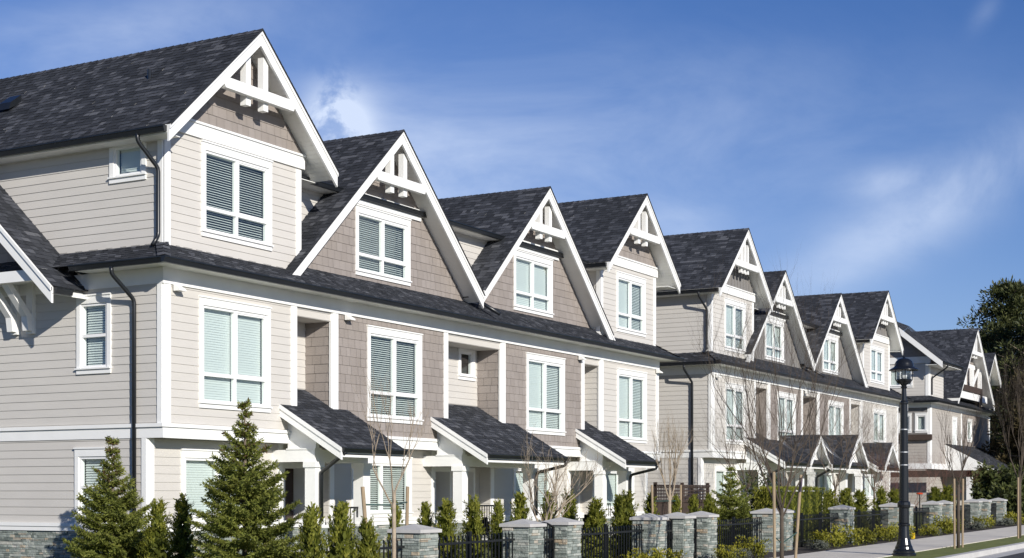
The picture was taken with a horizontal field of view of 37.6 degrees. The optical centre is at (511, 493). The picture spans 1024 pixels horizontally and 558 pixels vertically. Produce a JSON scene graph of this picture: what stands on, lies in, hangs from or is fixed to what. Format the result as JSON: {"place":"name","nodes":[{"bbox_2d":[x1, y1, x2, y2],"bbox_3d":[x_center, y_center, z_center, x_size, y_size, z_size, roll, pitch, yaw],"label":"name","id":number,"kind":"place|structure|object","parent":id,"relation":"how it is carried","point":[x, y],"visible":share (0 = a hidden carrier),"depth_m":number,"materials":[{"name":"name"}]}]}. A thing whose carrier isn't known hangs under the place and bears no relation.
{"place":"outdoors","nodes":[
{"label":"outdoors","id":0,"kind":"place"},
{"bbox_2d":[0,0,1023,469],"label":"sky","id":1,"kind":"structure","parent":0,"point":[885,137],"materials":[{"name":"blue"}]},
{"bbox_2d":[5,512,1022,557],"bbox_3d":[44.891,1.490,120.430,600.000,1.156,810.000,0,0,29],"label":"ground","id":2,"kind":"structure","parent":0,"point":[197,547],"depth_m":40.03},
{"bbox_2d":[0,28,684,557],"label":"townhouse row","id":3,"kind":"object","parent":2,"relation":"on","point":[200,238],"visible":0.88,"depth_m":32.27,"materials":[{"name":"white paint"}]},
{"bbox_2d":[72,447,111,523],"bbox_3d":[-8.160,-0.155,30.162,1.000,1.510,0.775,0,0,29],"label":"window","id":4,"kind":"structure","parent":3,"relation":"in","point":[85,458],"depth_m":30.06,"materials":[{"name":"white paint"}]},
{"bbox_2d":[74,292,111,374],"bbox_3d":[-8.138,-3.160,30.149,0.950,1.580,0.775,0,0,29],"label":"window","id":5,"kind":"structure","parent":3,"relation":"in","point":[93,313],"depth_m":30.00,"materials":[{"name":"white paint"}]},
{"bbox_2d":[107,135,146,183],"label":"window","id":6,"kind":"structure","parent":3,"relation":"in","point":[127,163],"depth_m":29.67,"materials":[{"name":"white paint"}]},
{"bbox_2d":[180,448,253,521],"bbox_3d":[-6.094,-0.155,31.019,0.225,1.470,2.280,0,0,29],"label":"window","id":7,"kind":"structure","parent":3,"relation":"in","point":[194,469],"depth_m":30.56,"materials":[{"name":"white glass"}]},
{"bbox_2d":[198,295,272,412],"bbox_3d":[-5.951,-2.815,31.019,0.775,2.230,2.260,0,0,29],"label":"window","id":8,"kind":"structure","parent":3,"relation":"in","point":[235,336],"depth_m":30.87,"materials":[{"name":"white paint"}]},
{"bbox_2d":[201,139,273,250],"bbox_3d":[-5.952,-6.110,31.220,0.775,1.920,2.250,0,0,29],"label":"window","id":9,"kind":"structure","parent":3,"relation":"in","point":[236,185],"depth_m":31.48,"materials":[{"name":"white paint"}]},
{"bbox_2d":[351,457,413,517],"bbox_3d":[-3.408,-0.155,36.336,0.775,1.470,2.580,0,0,29],"label":"window","id":10,"kind":"structure","parent":3,"relation":"in","point":[377,495],"depth_m":36.80,"materials":[{"name":"white glass"}]},
{"bbox_2d":[355,204,411,285],"bbox_3d":[-3.381,-5.945,36.384,0.775,1.650,2.350,0,0,29],"label":"window","id":11,"kind":"structure","parent":3,"relation":"in","point":[402,262],"depth_m":36.29,"materials":[{"name":"white paint"}]},
{"bbox_2d":[367,325,423,424],"bbox_3d":[-3.077,-2.795,36.108,0.775,2.230,2.350,0,0,29],"label":"window","id":12,"kind":"structure","parent":3,"relation":"in","point":[397,352],"depth_m":36.45,"materials":[{"name":"white glass"}]},
{"bbox_2d":[458,348,476,380],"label":"window","id":13,"kind":"structure","parent":3,"relation":"in","point":[466,358],"depth_m":40.51,"materials":[{"name":"white paint"}]},
{"bbox_2d":[513,464,553,512],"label":"window","id":14,"kind":"structure","parent":3,"relation":"in","point":[517,479],"depth_m":43.21,"materials":[{"name":"white glass"}]},
{"bbox_2d":[513,249,553,317],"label":"window","id":15,"kind":"structure","parent":3,"relation":"in","point":[540,294],"depth_m":42.80,"materials":[{"name":"white paint"}]},
{"bbox_2d":[526,352,566,435],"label":"window","id":16,"kind":"structure","parent":3,"relation":"in","point":[545,374],"depth_m":42.60,"materials":[{"name":"white glass"}]},
{"bbox_2d":[607,467,634,511],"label":"window","id":17,"kind":"structure","parent":3,"relation":"in","point":[612,477],"depth_m":47.61,"materials":[{"name":"glass"}]},
{"bbox_2d":[616,271,646,336],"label":"window","id":18,"kind":"structure","parent":3,"relation":"in","point":[630,289],"depth_m":47.84,"materials":[{"name":"white paint"}]},
{"bbox_2d":[617,368,647,443],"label":"window","id":19,"kind":"structure","parent":3,"relation":"in","point":[631,384],"depth_m":47.69,"materials":[{"name":"white glass"}]},
{"bbox_2d":[648,228,913,520],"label":"townhouse row","id":20,"kind":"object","parent":2,"relation":"on","point":[735,250],"visible":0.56,"depth_m":57.37,"materials":[{"name":"white paint"}]},
{"bbox_2d":[714,465,736,500],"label":"window","id":21,"kind":"structure","parent":20,"relation":"in","point":[720,470],"depth_m":55.54,"materials":[{"name":"glass"}]},
{"bbox_2d":[725,382,745,444],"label":"window","id":22,"kind":"structure","parent":20,"relation":"in","point":[736,389],"depth_m":55.51,"materials":[{"name":"white glass"}]},
{"bbox_2d":[724,297,746,353],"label":"window","id":23,"kind":"structure","parent":20,"relation":"in","point":[729,328],"depth_m":55.75,"materials":[{"name":"white paint"}]},
{"bbox_2d":[765,317,784,362],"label":"window","id":24,"kind":"structure","parent":20,"relation":"in","point":[768,343],"depth_m":60.45,"materials":[{"name":"white paint"}]},
{"bbox_2d":[777,391,796,443],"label":"window","id":25,"kind":"structure","parent":20,"relation":"in","point":[787,397],"depth_m":60.64,"materials":[{"name":"glass"}]},
{"bbox_2d":[818,472,833,497],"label":"window","id":26,"kind":"structure","parent":20,"relation":"in","point":[823,481],"depth_m":66.29,"materials":[{"name":"glass"}]},
{"bbox_2d":[822,335,837,374],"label":"window","id":27,"kind":"structure","parent":20,"relation":"in","point":[830,341],"depth_m":66.75,"materials":[{"name":"white paint"}]},
{"bbox_2d":[828,400,843,434],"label":"window","id":28,"kind":"structure","parent":20,"relation":"in","point":[829,401],"depth_m":66.10,"materials":[{"name":"glass"}]},
{"bbox_2d":[870,345,884,384],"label":"window","id":29,"kind":"structure","parent":20,"relation":"in","point":[876,353],"depth_m":72.22,"materials":[{"name":"white paint"}]},
{"bbox_2d":[873,408,886,442],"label":"window","id":30,"kind":"structure","parent":20,"relation":"in","point":[881,411],"depth_m":72.14,"materials":[{"name":"white paint"}]},
{"bbox_2d":[890,322,1011,510],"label":"corner house","id":31,"kind":"structure","parent":2,"relation":"on","point":[956,366],"depth_m":83.26,"materials":[{"name":"white paint"}]},
{"bbox_2d":[890,366,912,387],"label":"window","id":32,"kind":"structure","parent":31,"relation":"in","point":[893,384],"depth_m":81.68,"materials":[{"name":"white paint"}]},
{"bbox_2d":[915,412,927,432],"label":"window","id":33,"kind":"structure","parent":31,"relation":"in","point":[920,418],"depth_m":80.92,"materials":[{"name":"white paint"}]},
{"bbox_2d":[936,542,1023,557],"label":"kerb","id":34,"kind":"structure","parent":2,"relation":"on","point":[989,551],"depth_m":36.34,"materials":[{"name":"concrete"}]},
{"bbox_2d":[957,275,1023,471],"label":"conifer tree","id":35,"kind":"object","parent":2,"relation":"on","point":[1008,293],"visible":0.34,"depth_m":105.47,"materials":[{"name":"green plant"}]},
{"bbox_2d":[299,513,921,557],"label":"yard ground","id":36,"kind":"structure","parent":0,"point":[381,553],"depth_m":38.08,"materials":[{"name":"green plant"}]},
{"bbox_2d":[61,436,152,557],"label":"spruce tree","id":37,"kind":"object","parent":36,"relation":"on","point":[125,535],"visible":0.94,"depth_m":26.89,"materials":[{"name":"green plant"}]},
{"bbox_2d":[133,496,176,557],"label":"upright cedar","id":38,"kind":"object","parent":36,"relation":"on","point":[157,533],"visible":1,"depth_m":25.95,"materials":[{"name":"green plant"}]},
{"bbox_2d":[166,492,201,557],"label":"upright cedar","id":39,"kind":"object","parent":36,"relation":"on","point":[183,537],"visible":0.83,"depth_m":26.45,"materials":[{"name":"green plant"}]},
{"bbox_2d":[184,397,304,557],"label":"spruce tree","id":40,"kind":"object","parent":36,"relation":"on","point":[252,500],"visible":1,"depth_m":23.87,"materials":[{"name":"green plant"}]},
{"bbox_2d":[289,502,332,557],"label":"upright cedar","id":41,"kind":"object","parent":36,"relation":"on","point":[311,537],"visible":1,"depth_m":19.75,"materials":[{"name":"green plant"}]},
{"bbox_2d":[324,500,358,557],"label":"upright cedar","id":42,"kind":"object","parent":36,"relation":"on","point":[340,533],"visible":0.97,"depth_m":20.29,"materials":[{"name":"green plant"}]},
{"bbox_2d":[653,482,709,514],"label":"lattice fence","id":43,"kind":"object","parent":36,"relation":"on","point":[662,507],"visible":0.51,"depth_m":51.47,"materials":[{"name":"brown wood"}]},
{"bbox_2d":[684,365,804,503],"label":"bare tree","id":44,"kind":"object","parent":36,"relation":"on","point":[742,460],"visible":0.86,"depth_m":45.89,"materials":[{"name":"brown plant"}]},
{"bbox_2d":[736,380,854,486],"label":"bare tree","id":45,"kind":"object","parent":36,"relation":"on","point":[782,416],"visible":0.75,"depth_m":49.45,"materials":[{"name":"brown plant"}]},
{"bbox_2d":[780,374,898,502],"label":"bare tree","id":46,"kind":"object","parent":36,"relation":"on","point":[830,464],"visible":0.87,"depth_m":54.06,"materials":[{"name":"brown plant"}]},
{"bbox_2d":[820,387,927,510],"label":"bare tree","id":47,"kind":"object","parent":36,"relation":"on","point":[874,475],"visible":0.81,"depth_m":58.43,"materials":[{"name":"brown plant"}]},
{"bbox_2d":[853,437,927,498],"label":"bare shrub","id":48,"kind":"object","parent":36,"relation":"on","point":[883,475],"visible":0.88,"depth_m":54.06,"materials":[{"name":"brown plant"}]},
{"bbox_2d":[911,444,988,497],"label":"bare shrub","id":49,"kind":"object","parent":36,"relation":"on","point":[947,470],"visible":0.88,"depth_m":62.97,"materials":[{"name":"brown plant"}]},
{"bbox_2d":[969,458,1023,499],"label":"evergreen bush","id":50,"kind":"object","parent":36,"relation":"on","point":[982,485],"visible":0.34,"depth_m":73.06,"materials":[{"name":"green plant"}]},
{"bbox_2d":[978,369,1023,473],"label":"conifer tree","id":51,"kind":"object","parent":36,"relation":"on","point":[1012,445],"visible":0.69,"depth_m":88.46,"materials":[{"name":"green plant"}]},
{"bbox_2d":[984,304,1023,469],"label":"conifer tree","id":52,"kind":"object","parent":36,"relation":"on","point":[1016,348],"visible":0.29,"depth_m":101.34,"materials":[{"name":"green plant"}]},
{"bbox_2d":[717,521,1023,557],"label":"planting bed ground","id":53,"kind":"structure","parent":0,"point":[803,550],"depth_m":39.53,"materials":[{"name":"soil"}]},
{"bbox_2d":[300,538,404,557],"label":"picket fence","id":54,"kind":"object","parent":53,"relation":"on","point":[383,548],"visible":0.2,"depth_m":22.13,"materials":[{"name":"metal"}]},
{"bbox_2d":[355,515,381,557],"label":"upright cedar","id":55,"kind":"object","parent":53,"relation":"on","point":[366,547],"visible":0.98,"depth_m":20.82,"materials":[{"name":"green plant"}]},
{"bbox_2d":[351,350,431,557],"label":"bare tree","id":56,"kind":"object","parent":53,"relation":"on","point":[393,504],"visible":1,"depth_m":21.34,"materials":[{"name":"brown plant"}]},
{"bbox_2d":[384,501,404,557],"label":"upright cedar","id":57,"kind":"object","parent":53,"relation":"on","point":[398,514],"visible":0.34,"depth_m":24.50,"materials":[{"name":"green plant"}]},
{"bbox_2d":[387,524,441,557],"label":"stone pillar","id":58,"kind":"structure","parent":53,"relation":"on","point":[419,541],"depth_m":22.53,"materials":[{"name":"stone"}]},
{"bbox_2d":[417,501,434,527],"bbox_3d":[-1.433,0.842,25.318,0.553,1.449,0.548,0,0,11],"label":"upright cedar","id":59,"kind":"object","parent":53,"relation":"on","point":[425,515],"visible":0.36,"depth_m":25.28,"materials":[{"name":"green plant"}]},
{"bbox_2d":[430,498,465,557],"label":"upright cedar","id":60,"kind":"object","parent":53,"relation":"on","point":[444,518],"visible":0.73,"depth_m":24.87,"materials":[{"name":"green plant"}]},
{"bbox_2d":[460,494,487,557],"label":"upright cedar","id":61,"kind":"object","parent":53,"relation":"on","point":[474,515],"visible":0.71,"depth_m":25.65,"materials":[{"name":"green plant"}]},
{"bbox_2d":[438,531,514,557],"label":"picket fence","id":62,"kind":"object","parent":53,"relation":"on","point":[468,542],"visible":0.91,"depth_m":24.27,"materials":[{"name":"black metal"}]},
{"bbox_2d":[486,498,505,557],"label":"upright cedar","id":63,"kind":"object","parent":53,"relation":"on","point":[497,517],"visible":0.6,"depth_m":26.39,"materials":[{"name":"green plant"}]},
{"bbox_2d":[509,491,532,521],"bbox_3d":[0.126,0.745,28.904,0.748,1.599,0.742,0,0,-1],"label":"upright cedar","id":64,"kind":"object","parent":53,"relation":"on","point":[520,511],"visible":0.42,"depth_m":28.82,"materials":[{"name":"green plant"}]},
{"bbox_2d":[499,519,546,557],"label":"stone pillar","id":65,"kind":"structure","parent":53,"relation":"on","point":[528,541],"depth_m":25.48,"materials":[{"name":"stone"}]},
{"bbox_2d":[541,522,554,557],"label":"iron gate","id":66,"kind":"structure","parent":65,"relation":"attached to","point":[551,544],"depth_m":26.54,"materials":[{"name":"metal"}]},
{"bbox_2d":[511,422,609,521],"bbox_3d":[0.737,0.100,29.445,1.953,2.947,3.445,0,0,25],"label":"bare tree","id":67,"kind":"object","parent":53,"relation":"on","point":[553,496],"visible":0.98,"depth_m":29.37,"materials":[{"name":"brown plant"}]},
{"bbox_2d":[541,517,583,557],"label":"stone pillar","id":68,"kind":"structure","parent":53,"relation":"on","point":[567,538],"depth_m":26.68,"materials":[{"name":"stone"}]},
{"bbox_2d":[560,488,587,555],"bbox_3d":[1.137,0.705,30.669,0.734,1.656,0.612,0,0,41],"label":"upright cedar","id":69,"kind":"object","parent":53,"relation":"on","point":[569,513],"visible":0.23,"depth_m":30.63,"materials":[{"name":"green plant"}]},
{"bbox_2d":[581,496,612,557],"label":"upright cedar","id":70,"kind":"object","parent":53,"relation":"on","point":[597,519],"visible":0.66,"depth_m":29.72,"materials":[{"name":"green plant"}]},
{"bbox_2d":[581,524,643,557],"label":"picket fence","id":71,"kind":"object","parent":53,"relation":"on","point":[605,532],"visible":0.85,"depth_m":28.61,"materials":[{"name":"black metal"}]},
{"bbox_2d":[609,493,632,557],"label":"upright cedar","id":72,"kind":"object","parent":53,"relation":"on","point":[619,511],"visible":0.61,"depth_m":30.71,"materials":[{"name":"green plant"}]},
{"bbox_2d":[609,489,639,557],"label":"upright cedar","id":73,"kind":"object","parent":53,"relation":"on","point":[629,506],"visible":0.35,"depth_m":31.02,"materials":[{"name":"green plant"}]},
{"bbox_2d":[630,513,668,557],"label":"stone pillar","id":74,"kind":"structure","parent":53,"relation":"on","point":[654,534],"depth_m":30.03,"materials":[{"name":"stone"}]},
{"bbox_2d":[650,407,696,513],"bbox_3d":[3.704,-0.263,34.566,1.115,3.591,1.326,0,0,29],"label":"bare tree","id":75,"kind":"object","parent":53,"relation":"on","point":[669,492],"visible":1,"depth_m":34.55,"materials":[{"name":"brown plant"}]},
{"bbox_2d":[661,512,695,557],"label":"stone pillar","id":76,"kind":"structure","parent":53,"relation":"on","point":[683,531],"depth_m":31.24,"materials":[{"name":"stone"}]},
{"bbox_2d":[689,511,718,557],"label":"stone pillar","id":77,"kind":"structure","parent":53,"relation":"on","point":[706,532],"depth_m":32.36,"materials":[{"name":"stone"}]},
{"bbox_2d":[701,498,724,548],"bbox_3d":[4.673,0.797,35.101,0.765,1.380,0.918,0,0,-32],"label":"upright cedar","id":78,"kind":"object","parent":53,"relation":"on","point":[709,507],"visible":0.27,"depth_m":35.03,"materials":[{"name":"green plant"}]},
{"bbox_2d":[701,464,754,548],"bbox_3d":[5.411,0.435,37.751,1.664,2.347,1.778,0,0,-10],"label":"spruce tree","id":79,"kind":"object","parent":53,"relation":"on","point":[730,501],"visible":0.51,"depth_m":37.53,"materials":[{"name":"green plant"}]},
{"bbox_2d":[711,544,747,557],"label":"yellow shrub","id":80,"kind":"object","parent":53,"relation":"on","point":[727,552],"visible":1,"depth_m":31.84,"materials":[{"name":"green plant"}]},
{"bbox_2d":[716,517,762,554],"bbox_3d":[5.088,0.990,34.438,0.098,0.900,3.500,0,0,29],"label":"picket fence","id":81,"kind":"object","parent":53,"relation":"on","point":[729,524],"visible":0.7,"depth_m":34.46,"materials":[{"name":"black metal"}]},
{"bbox_2d":[731,535,771,557],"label":"yellow shrub","id":82,"kind":"object","parent":53,"relation":"on","point":[758,550],"visible":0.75,"depth_m":33.02,"materials":[{"name":"green plant"}]},
{"bbox_2d":[740,462,777,533],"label":"evergreen shrub","id":83,"kind":"object","parent":53,"relation":"on","point":[753,484],"visible":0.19,"depth_m":40.16,"materials":[{"name":"green plant"}]},
{"bbox_2d":[750,508,779,551],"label":"stone pillar","id":84,"kind":"structure","parent":53,"relation":"on","point":[765,515],"depth_m":35.97,"materials":[{"name":"stone"}]},
{"bbox_2d":[776,508,794,550],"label":"stone pillar","id":85,"kind":"structure","parent":53,"relation":"on","point":[788,525],"depth_m":36.82,"materials":[{"name":"stone"}]},
{"bbox_2d":[752,485,828,543],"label":"cedar hedge","id":86,"kind":"object","parent":53,"relation":"on","point":[811,502],"visible":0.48,"depth_m":40.72,"materials":[{"name":"green plant"}]},
{"bbox_2d":[793,512,838,546],"bbox_3d":[7.829,0.956,39.293,0.098,0.900,4.450,0,0,29],"label":"picket fence","id":87,"kind":"object","parent":53,"relation":"on","point":[818,518],"visible":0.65,"depth_m":39.22,"materials":[{"name":"black metal"}]},
{"bbox_2d":[811,528,846,546],"bbox_3d":[8.067,1.127,38.193,0.961,0.545,1.024,0,0,1],"label":"yellow shrub","id":88,"kind":"object","parent":53,"relation":"on","point":[839,536],"visible":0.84,"depth_m":38.08,"materials":[{"name":"green plant"}]},
{"bbox_2d":[822,488,840,532],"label":"upright cedar","id":89,"kind":"object","parent":53,"relation":"on","point":[831,500],"visible":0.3,"depth_m":43.57,"materials":[{"name":"green plant"}]},
{"bbox_2d":[828,505,855,542],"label":"stone pillar","id":90,"kind":"structure","parent":53,"relation":"on","point":[845,514],"depth_m":41.23,"materials":[{"name":"stone"}]},
{"bbox_2d":[830,523,865,545],"bbox_3d":[8.734,1.085,39.227,1.027,0.608,1.112,0,0,12],"label":"yellow shrub","id":91,"kind":"object","parent":53,"relation":"on","point":[854,531],"visible":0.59,"depth_m":39.14,"materials":[{"name":"green plant"}]},
{"bbox_2d":[834,487,861,529],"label":"upright cedar","id":92,"kind":"object","parent":53,"relation":"on","point":[845,497],"visible":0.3,"depth_m":44.86,"materials":[{"name":"green plant"}]},
{"bbox_2d":[851,489,872,532],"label":"upright cedar","id":93,"kind":"object","parent":53,"relation":"on","point":[860,502],"visible":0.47,"depth_m":46.14,"materials":[{"name":"green plant"}]},
{"bbox_2d":[854,509,888,537],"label":"picket fence","id":94,"kind":"object","parent":53,"relation":"on","point":[873,514],"visible":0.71,"depth_m":44.05,"materials":[{"name":"metal"}]},
{"bbox_2d":[869,485,887,527],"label":"upright cedar","id":95,"kind":"object","parent":53,"relation":"on","point":[880,494],"visible":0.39,"depth_m":48.85,"materials":[{"name":"green plant"}]},
{"bbox_2d":[874,524,898,540],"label":"yellow shrub","id":96,"kind":"object","parent":53,"relation":"on","point":[890,531],"visible":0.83,"depth_m":42.29,"materials":[{"name":"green plant"}]},
{"bbox_2d":[879,502,898,526],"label":"stone pillar","id":97,"kind":"structure","parent":53,"relation":"on","point":[893,511],"depth_m":45.56,"materials":[{"name":"stone"}]},
{"bbox_2d":[913,506,929,533],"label":"picket fence","id":98,"kind":"object","parent":53,"relation":"on","point":[916,516],"visible":0.58,"depth_m":48.61,"materials":[{"name":"metal"}]},
{"bbox_2d":[921,501,942,527],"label":"stone pillar","id":99,"kind":"structure","parent":53,"relation":"on","point":[935,507],"depth_m":49.94,"materials":[{"name":"stone"}]},
{"bbox_2d":[927,515,956,533],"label":"yellow shrub","id":100,"kind":"object","parent":53,"relation":"on","point":[943,525],"visible":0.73,"depth_m":47.76,"materials":[{"name":"green plant"}]},
{"bbox_2d":[964,499,982,524],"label":"stone pillar","id":101,"kind":"structure","parent":53,"relation":"on","point":[975,507],"depth_m":55.17,"materials":[{"name":"stone"}]},
{"bbox_2d":[990,498,1007,523],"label":"stone pillar","id":102,"kind":"structure","parent":53,"relation":"on","point":[1001,508],"depth_m":59.07,"materials":[{"name":"stone"}]},
{"bbox_2d":[985,481,1023,519],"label":"evergreen bush","id":103,"kind":"object","parent":53,"relation":"on","point":[1008,492],"visible":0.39,"depth_m":64.08,"materials":[{"name":"green plant"}]},
{"bbox_2d":[776,525,1023,557],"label":"pavement","id":104,"kind":"structure","parent":0,"point":[881,550],"depth_m":38.99,"materials":[{"name":"concrete"}]},
{"bbox_2d":[883,535,1023,557],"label":"grass verge ground","id":105,"kind":"structure","parent":0,"point":[939,552],"depth_m":37.46,"materials":[{"name":"green plant"}]},
{"bbox_2d":[772,472,775,557],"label":"tree stake","id":106,"kind":"object","parent":105,"relation":"on","point":[774,513],"visible":1,"depth_m":26.08,"materials":[{"name":"brown wood"}]},
{"bbox_2d":[686,239,873,557],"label":"bare tree","id":107,"kind":"object","parent":105,"relation":"on","point":[780,509],"visible":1,"depth_m":26.56,"materials":[{"name":"brown plant"}]},
{"bbox_2d":[794,475,801,557],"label":"tree stake","id":108,"kind":"object","parent":105,"relation":"on","point":[797,522],"visible":0.88,"depth_m":26.81,"materials":[{"name":"brown wood"}]},
{"bbox_2d":[889,356,918,555],"bbox_3d":[8.827,-0.832,33.878,0.670,4.502,0.670,0,0,29],"label":"street lamp","id":109,"kind":"object","parent":105,"relation":"on","point":[903,366],"visible":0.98,"depth_m":33.79,"materials":[{"name":"black metal"}]},
{"bbox_2d":[934,384,986,547],"bbox_3d":[11.204,-0.747,37.664,1.283,4.470,1.543,0,0,0],"label":"bare tree","id":110,"kind":"object","parent":105,"relation":"on","point":[963,461],"visible":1,"depth_m":37.79,"materials":[{"name":"brown plant"}]},
{"bbox_2d":[985,345,1023,537],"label":"bare tree","id":111,"kind":"object","parent":105,"relation":"on","point":[1018,393],"visible":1,"depth_m":44.56,"materials":[{"name":"brown plant"}]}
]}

